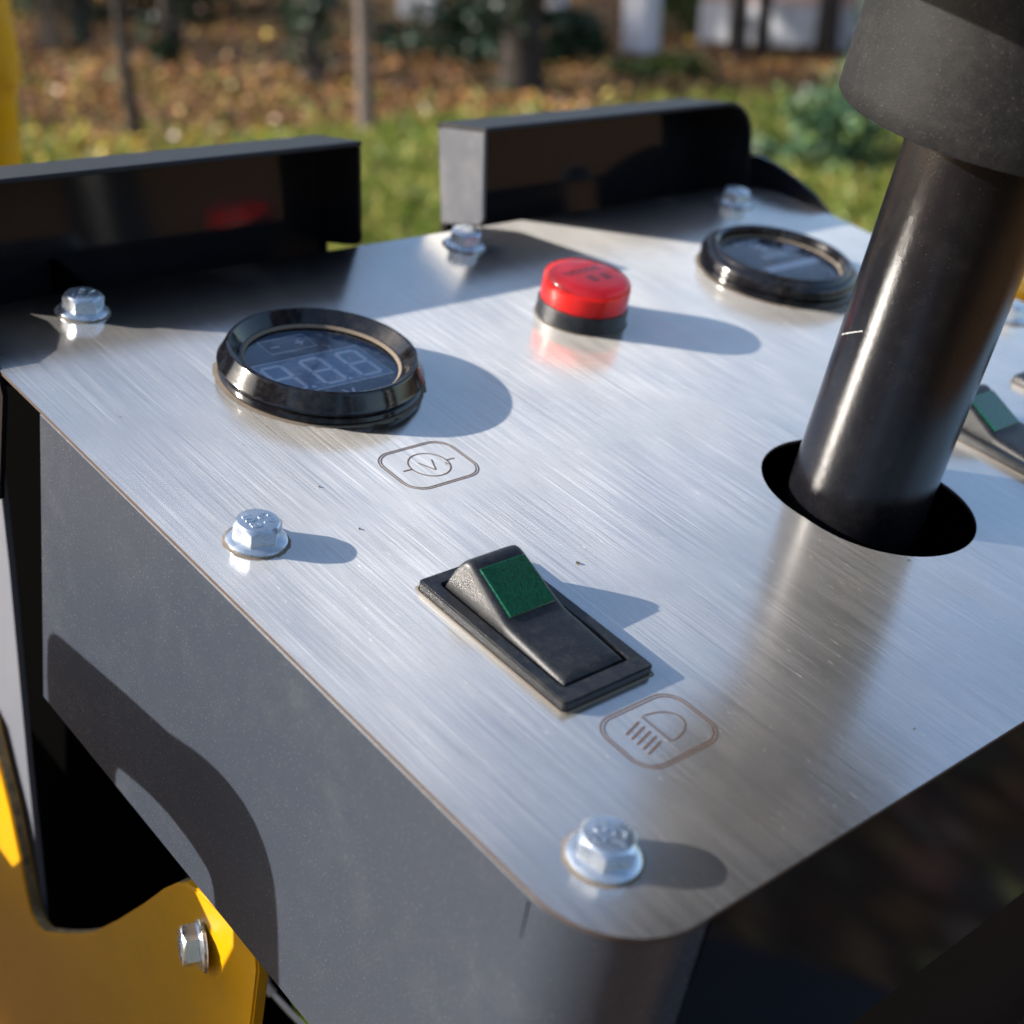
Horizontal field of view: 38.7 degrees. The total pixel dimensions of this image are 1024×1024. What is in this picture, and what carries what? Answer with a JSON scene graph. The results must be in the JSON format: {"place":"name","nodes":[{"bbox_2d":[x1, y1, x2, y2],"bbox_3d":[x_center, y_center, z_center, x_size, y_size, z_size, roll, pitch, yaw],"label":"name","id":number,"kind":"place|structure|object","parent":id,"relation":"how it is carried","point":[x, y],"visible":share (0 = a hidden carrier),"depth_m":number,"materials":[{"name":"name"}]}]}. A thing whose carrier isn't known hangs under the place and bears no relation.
{"place":"outdoors","nodes":[
{"label":"outdoors","id":0,"kind":"place"},
{"bbox_2d":[292,1004,308,1023],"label":"grass","id":1,"kind":"structure","parent":0,"point":[298,1014],"depth_m":1.93,"materials":[{"name":"green plant"}]},
{"bbox_2d":[12,0,875,246],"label":"ground","id":2,"kind":"structure","parent":0,"point":[576,102],"depth_m":9.19,"materials":[{"name":"green plant"}]},
{"bbox_2d":[0,0,22,165],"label":"yellow post","id":3,"kind":"object","parent":2,"relation":"on","point":[10,132],"visible":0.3,"depth_m":0.97,"materials":[{"name":"metal"}]},
{"bbox_2d":[17,90,24,124],"bbox_3d":[-2.117,-5.382,6.632,2.674,7.098,4.313,-11,28,-21],"label":"tree","id":4,"kind":"object","parent":2,"relation":"on","point":[21,116],"depth_m":7.59,"materials":[{"name":"brown plant"}]},
{"bbox_2d":[12,0,91,56],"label":"tree","id":5,"kind":"object","parent":2,"relation":"on","point":[46,29],"visible":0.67,"depth_m":9.60,"materials":[{"name":"beige plant"}]},
{"bbox_2d":[10,0,105,20],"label":"shrub","id":6,"kind":"object","parent":2,"relation":"on","point":[29,10],"visible":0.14,"depth_m":11.16,"materials":[{"name":"green plant"}]},
{"bbox_2d":[65,0,94,43],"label":"tree","id":7,"kind":"object","parent":2,"relation":"on","point":[83,11],"visible":0.33,"depth_m":10.12,"materials":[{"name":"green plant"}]},
{"bbox_2d":[111,0,142,136],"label":"tree","id":8,"kind":"object","parent":2,"relation":"on","point":[132,115],"visible":0.73,"depth_m":7.27,"materials":[{"name":"brown plant"}]},
{"bbox_2d":[10,0,246,23],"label":"shrub","id":9,"kind":"object","parent":2,"relation":"on","point":[137,5],"visible":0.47,"depth_m":11.36,"materials":[{"name":"green plant"}]},
{"bbox_2d":[132,0,193,65],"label":"tree","id":10,"kind":"object","parent":2,"relation":"on","point":[169,40],"visible":0.96,"depth_m":9.27,"materials":[{"name":"green plant"}]},
{"bbox_2d":[187,0,341,11],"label":"shrub","id":11,"kind":"object","parent":2,"relation":"on","point":[260,3],"visible":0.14,"depth_m":11.85,"materials":[{"name":"green plant"}]},
{"bbox_2d":[280,0,296,32],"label":"tree","id":12,"kind":"object","parent":2,"relation":"on","point":[282,2],"depth_m":10.81,"materials":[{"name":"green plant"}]},
{"bbox_2d":[268,0,347,85],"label":"tree","id":13,"kind":"object","parent":2,"relation":"on","point":[310,24],"visible":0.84,"depth_m":8.95,"materials":[{"name":"green plant"}]},
{"bbox_2d":[355,0,375,135],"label":"tree","id":14,"kind":"object","parent":2,"relation":"on","point":[366,101],"visible":0.73,"depth_m":7.13,"materials":[{"name":"brown plant"}]},
{"bbox_2d":[344,14,455,53],"bbox_3d":[-0.674,-3.338,10.223,1.006,0.272,0.791,0,26,0],"label":"shrub","id":15,"kind":"object","parent":2,"relation":"on","point":[410,40],"visible":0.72,"depth_m":10.12,"materials":[{"name":"green plant"}]},
{"bbox_2d":[398,0,442,22],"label":"boundary wall","id":16,"kind":"structure","parent":2,"relation":"on","point":[401,7],"depth_m":11.31,"materials":[{"name":"concrete"}]},
{"bbox_2d":[11,0,900,250],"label":"fallen leaves","id":17,"kind":"object","parent":2,"relation":"on","point":[184,115],"visible":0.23,"depth_m":8.88,"materials":[{"name":"brown plant"}]},
{"bbox_2d":[19,61,903,250],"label":"grass","id":18,"kind":"structure","parent":2,"relation":"on","point":[406,163],"depth_m":6.80,"materials":[{"name":"green plant"}]},
{"bbox_2d":[404,0,554,63],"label":"shrub","id":19,"kind":"object","parent":2,"relation":"on","point":[455,25],"visible":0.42,"depth_m":9.83,"materials":[{"name":"green plant"}]},
{"bbox_2d":[453,0,576,98],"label":"tree","id":20,"kind":"object","parent":2,"relation":"on","point":[517,28],"visible":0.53,"depth_m":8.60,"materials":[{"name":"green plant"}]},
{"bbox_2d":[547,0,566,28],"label":"boundary wall","id":21,"kind":"structure","parent":2,"relation":"on","point":[558,4],"depth_m":10.95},
{"bbox_2d":[542,5,619,67],"bbox_3d":[0.404,-3.155,9.751,0.614,0.430,0.553,10,28,20],"label":"shrub","id":22,"kind":"object","parent":2,"relation":"on","point":[584,33],"visible":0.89,"depth_m":9.62,"materials":[{"name":"green plant"}]},
{"bbox_2d":[622,0,660,54],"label":"white pillar","id":23,"kind":"structure","parent":2,"relation":"on","point":[641,27],"depth_m":9.85,"materials":[{"name":"concrete"}]},
{"bbox_2d":[601,50,718,84],"bbox_3d":[0.948,-2.779,9.143,0.762,0.200,0.489,-11,28,-22],"label":"shrub","id":24,"kind":"object","parent":2,"relation":"on","point":[674,64],"visible":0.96,"depth_m":9.10,"materials":[{"name":"green plant"}]},
{"bbox_2d":[660,0,702,37],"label":"shrub","id":25,"kind":"object","parent":2,"relation":"on","point":[676,9],"visible":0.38,"depth_m":10.76,"materials":[{"name":"green plant"}]},
{"bbox_2d":[726,0,748,61],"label":"tree","id":26,"kind":"object","parent":2,"relation":"on","point":[737,39],"visible":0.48,"depth_m":9.74,"materials":[{"name":"brown plant"}]},
{"bbox_2d":[754,0,771,53],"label":"tree","id":27,"kind":"object","parent":2,"relation":"on","point":[763,31],"visible":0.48,"depth_m":10.00,"materials":[{"name":"brown plant"}]},
{"bbox_2d":[751,123,806,168],"bbox_3d":[1.120,-1.681,6.919,0.641,0.249,0.478,15,30,28],"label":"shrub","id":28,"kind":"object","parent":2,"relation":"on","point":[778,147],"visible":0.1,"depth_m":6.83,"materials":[{"name":"green plant"}]},
{"bbox_2d":[699,0,862,50],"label":"boundary wall","id":29,"kind":"structure","parent":2,"relation":"on","point":[793,23],"depth_m":10.14,"materials":[{"name":"concrete"}]},
{"bbox_2d":[813,0,841,56],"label":"tree","id":30,"kind":"object","parent":2,"relation":"on","point":[828,27],"visible":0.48,"depth_m":9.82,"materials":[{"name":"brown plant"}]},
{"bbox_2d":[775,56,896,179],"bbox_3d":[1.509,-1.758,6.710,0.571,0.642,0.756,10,28,19],"label":"shrub","id":31,"kind":"object","parent":2,"relation":"on","point":[834,125],"visible":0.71,"depth_m":6.52,"materials":[{"name":"green plant"}]},
{"bbox_2d":[830,0,863,89],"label":"shrub","id":32,"kind":"object","parent":2,"relation":"on","point":[857,13],"depth_m":7.42,"materials":[{"name":"green plant"}]},
{"bbox_2d":[1015,277,1023,302],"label":"yellow post","id":33,"kind":"object","parent":2,"relation":"on","point":[1020,295],"visible":0.04,"depth_m":0.63,"materials":[{"name":"metal"}]},
{"bbox_3d":[0.290,0.403,1.309,0.620,1.169,1.935,0,26,0],"label":"machine body","id":34,"kind":"object","parent":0,"visible":0},
{"bbox_2d":[177,919,207,973],"bbox_3d":[-0.083,0.113,0.379,0.006,0.016,0.016,-4,34,-22],"label":"flange bolt","id":35,"kind":"object","parent":34,"relation":"attached to","point":[192,944],"visible":1,"depth_m":0.38,"materials":[{"name":"metal"}]},
{"bbox_2d":[0,98,1023,1023],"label":"control console","id":36,"kind":"object","parent":34,"relation":"attached to","point":[330,766],"visible":0.9,"depth_m":0.36,"materials":[{"name":"metal"}]},
{"bbox_2d":[54,287,111,323],"bbox_3d":[-0.121,-0.059,0.413,0.016,0.006,0.016,1,32,-15],"label":"flange bolt","id":37,"kind":"object","parent":36,"relation":"on","point":[83,305],"visible":1,"depth_m":0.41,"materials":[{"name":"metal"}]},
{"bbox_2d":[222,509,290,560],"bbox_3d":[-0.058,0.004,0.330,0.016,0.006,0.016,28,35,26],"label":"flange bolt","id":38,"kind":"object","parent":36,"relation":"on","point":[255,534],"visible":1,"depth_m":0.33,"materials":[{"name":"metal"}]},
{"bbox_2d":[266,974,304,1023],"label":"white strap","id":39,"kind":"object","parent":36,"relation":"attached to","point":[275,996],"visible":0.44,"depth_m":0.45,"materials":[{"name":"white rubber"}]},
{"bbox_2d":[212,307,426,428],"bbox_3d":[-0.052,-0.041,0.402,0.059,0.009,0.059,-18,42,-38],"label":"voltmeter","id":40,"kind":"object","parent":36,"relation":"on","point":[319,367],"visible":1,"depth_m":0.40,"materials":[{"name":"black plastic"}]},
{"bbox_2d":[252,346,391,389],"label":"digit window","id":41,"kind":"structure","parent":40,"relation":"in","point":[292,365],"depth_m":0.40,"materials":[{"name":"blue"}]},
{"bbox_2d":[442,225,486,254],"bbox_3d":[-0.016,-0.094,0.501,0.016,0.006,0.016,-13,38,-33],"label":"flange bolt","id":42,"kind":"object","parent":36,"relation":"on","point":[463,239],"visible":1,"depth_m":0.50,"materials":[{"name":"metal"}]},
{"bbox_2d":[415,545,653,715],"bbox_3d":[0.005,0.022,0.317,0.028,0.013,0.051,-18,42,-38],"label":"rocker switch","id":43,"kind":"object","parent":36,"relation":"attached to","point":[510,607],"visible":1,"depth_m":0.31,"materials":[{"name":"black plastic"}]},
{"bbox_2d":[534,258,630,337],"bbox_3d":[0.023,-0.069,0.464,0.031,0.015,0.031,-18,41,-38],"label":"push button","id":44,"kind":"object","parent":36,"relation":"on","point":[583,297],"visible":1,"depth_m":0.46,"materials":[{"name":"red gloss plastic"},{"name":"black plastic"}]},
{"bbox_2d":[561,815,645,888],"bbox_3d":[0.017,0.060,0.263,0.016,0.006,0.016,5,32,-10],"label":"flange bolt","id":45,"kind":"object","parent":36,"relation":"on","point":[604,851],"visible":1,"depth_m":0.26,"materials":[{"name":"metal"}]},
{"bbox_2d":[715,185,752,209],"bbox_3d":[0.090,-0.127,0.586,0.016,0.006,0.016,16,32,9],"label":"flange bolt","id":46,"kind":"object","parent":36,"relation":"on","point":[734,197],"visible":1,"depth_m":0.58,"materials":[{"name":"metal"}]},
{"bbox_2d":[695,224,857,309],"bbox_3d":[0.096,-0.089,0.524,0.060,0.009,0.060,-18,41,-38],"label":"dial gauge","id":47,"kind":"object","parent":36,"relation":"on","point":[782,267],"visible":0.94,"depth_m":0.52,"materials":[{"name":"black plastic"}]},
{"bbox_2d":[782,0,1023,555],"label":"control lever","id":48,"kind":"object","parent":36,"relation":"on","point":[937,86],"visible":0.84,"depth_m":0.35,"materials":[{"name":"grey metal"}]},
{"bbox_2d":[957,384,1023,476],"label":"rocker switch","id":49,"kind":"object","parent":36,"relation":"attached to","point":[993,428],"visible":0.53,"depth_m":0.43,"materials":[{"name":"black plastic"}]},
{"bbox_2d":[1005,299,1023,326],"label":"flange bolt","id":50,"kind":"object","parent":36,"relation":"on","point":[1015,317],"visible":0.46,"depth_m":0.52,"materials":[{"name":"metal"}]},
{"bbox_2d":[1009,372,1023,388],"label":"bolt","id":51,"kind":"object","parent":36,"relation":"attached to","point":[1017,379],"visible":1,"depth_m":0.48,"materials":[{"name":"silver metal"}]}
]}

